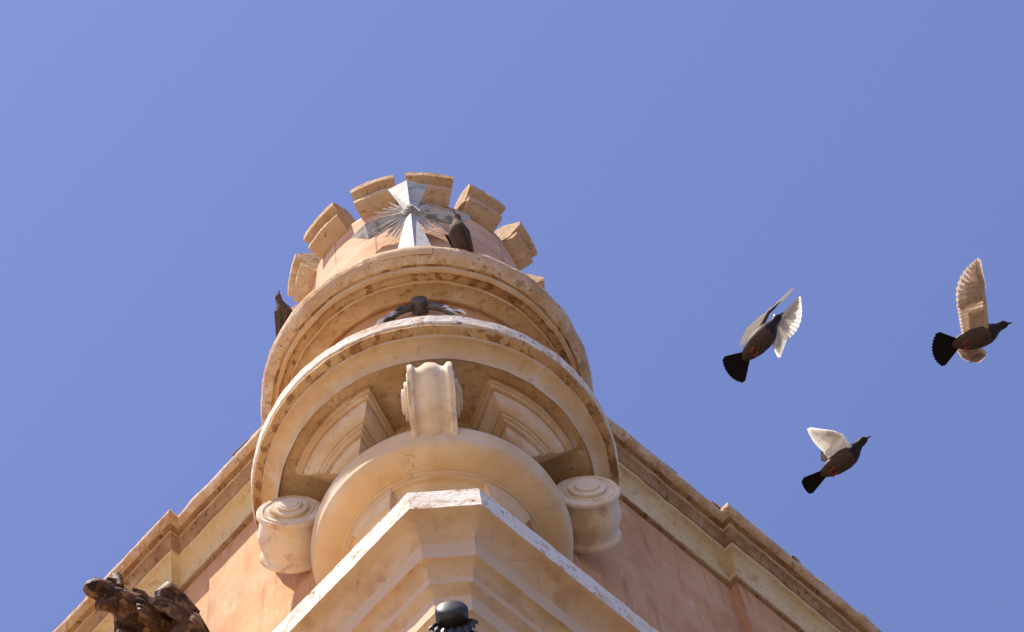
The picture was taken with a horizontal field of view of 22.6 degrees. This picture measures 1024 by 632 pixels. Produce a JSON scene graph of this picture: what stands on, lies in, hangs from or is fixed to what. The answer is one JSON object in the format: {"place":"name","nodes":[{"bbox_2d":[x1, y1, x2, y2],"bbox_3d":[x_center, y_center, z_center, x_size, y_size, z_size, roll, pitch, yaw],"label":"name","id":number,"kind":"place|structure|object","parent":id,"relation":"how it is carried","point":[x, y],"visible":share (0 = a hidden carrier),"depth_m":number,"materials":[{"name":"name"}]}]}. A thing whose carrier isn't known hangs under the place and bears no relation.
{"place":"outdoors","nodes":[
{"label":"outdoors","id":0,"kind":"place"},
{"bbox_2d":[0,0,1023,631],"label":"sky","id":1,"kind":"structure","parent":0,"point":[672,170],"materials":[{"name":"blue"}]},
{"bbox_2d":[722,287,801,382],"bbox_3d":[1.142,0.089,11.636,0.546,0.249,0.203,-47,-72,-15],"label":"pigeon","id":2,"kind":"object","parent":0,"point":[761,335],"visible":1,"depth_m":11.56,"materials":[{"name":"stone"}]},
{"bbox_2d":[802,427,870,493],"bbox_3d":[1.457,0.610,11.937,0.404,0.284,0.222,-36,-64,-7],"label":"pigeon","id":3,"kind":"object","parent":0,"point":[840,453],"visible":1,"depth_m":11.88,"materials":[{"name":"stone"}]},
{"bbox_2d":[932,258,1012,365],"bbox_3d":[2.069,0.006,11.449,0.339,0.243,0.482,20,-71,-12],"label":"pigeon","id":4,"kind":"object","parent":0,"point":[974,337],"visible":1,"depth_m":11.39,"materials":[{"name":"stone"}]},
{"label":"road","id":5,"kind":"structure","parent":0,"visible":0},
{"bbox_2d":[53,172,881,631],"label":"corner building","id":6,"kind":"structure","parent":5,"relation":"on","point":[487,462],"depth_m":13.47,"materials":[{"name":"stone"}]},
{"bbox_2d":[83,572,209,631],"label":"stone gargoyle","id":7,"kind":"object","parent":6,"relation":"attached to","point":[169,607],"visible":1,"depth_m":13.65,"materials":[{"name":"brown stone"}]},
{"bbox_2d":[274,290,292,337],"bbox_3d":[-1.314,0.041,14.749,0.112,0.424,0.110,-11,-23,20],"label":"pigeon","id":8,"kind":"object","parent":6,"relation":"on","point":[283,311],"visible":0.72,"depth_m":14.73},
{"bbox_2d":[351,180,474,247],"bbox_3d":[-0.587,-0.493,15.299,0.760,1.401,0.200,-6,-68,-2],"label":"metal cross","id":9,"kind":"object","parent":6,"relation":"on","point":[411,214],"visible":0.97,"depth_m":15.48,"materials":[{"name":"silver metal"}]},
{"bbox_2d":[375,296,465,324],"bbox_3d":[-0.517,-0.023,14.239,0.514,0.272,0.092,-6,-68,-2],"label":"metal garland","id":10,"kind":"object","parent":6,"relation":"attached to","point":[419,306],"visible":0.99,"depth_m":14.26,"materials":[{"name":"grey metal"}]},
{"bbox_2d":[428,600,478,631],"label":"iron boss","id":11,"kind":"object","parent":6,"relation":"attached to","point":[452,616],"visible":1,"depth_m":11.03,"materials":[{"name":"metal"}]},
{"bbox_2d":[445,210,473,251],"bbox_3d":[-0.287,-0.419,14.652,0.132,0.504,0.134,-30,-32,18],"label":"pigeon","id":12,"kind":"object","parent":6,"relation":"on","point":[458,236],"visible":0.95,"depth_m":14.62,"materials":[{"name":"grey"}]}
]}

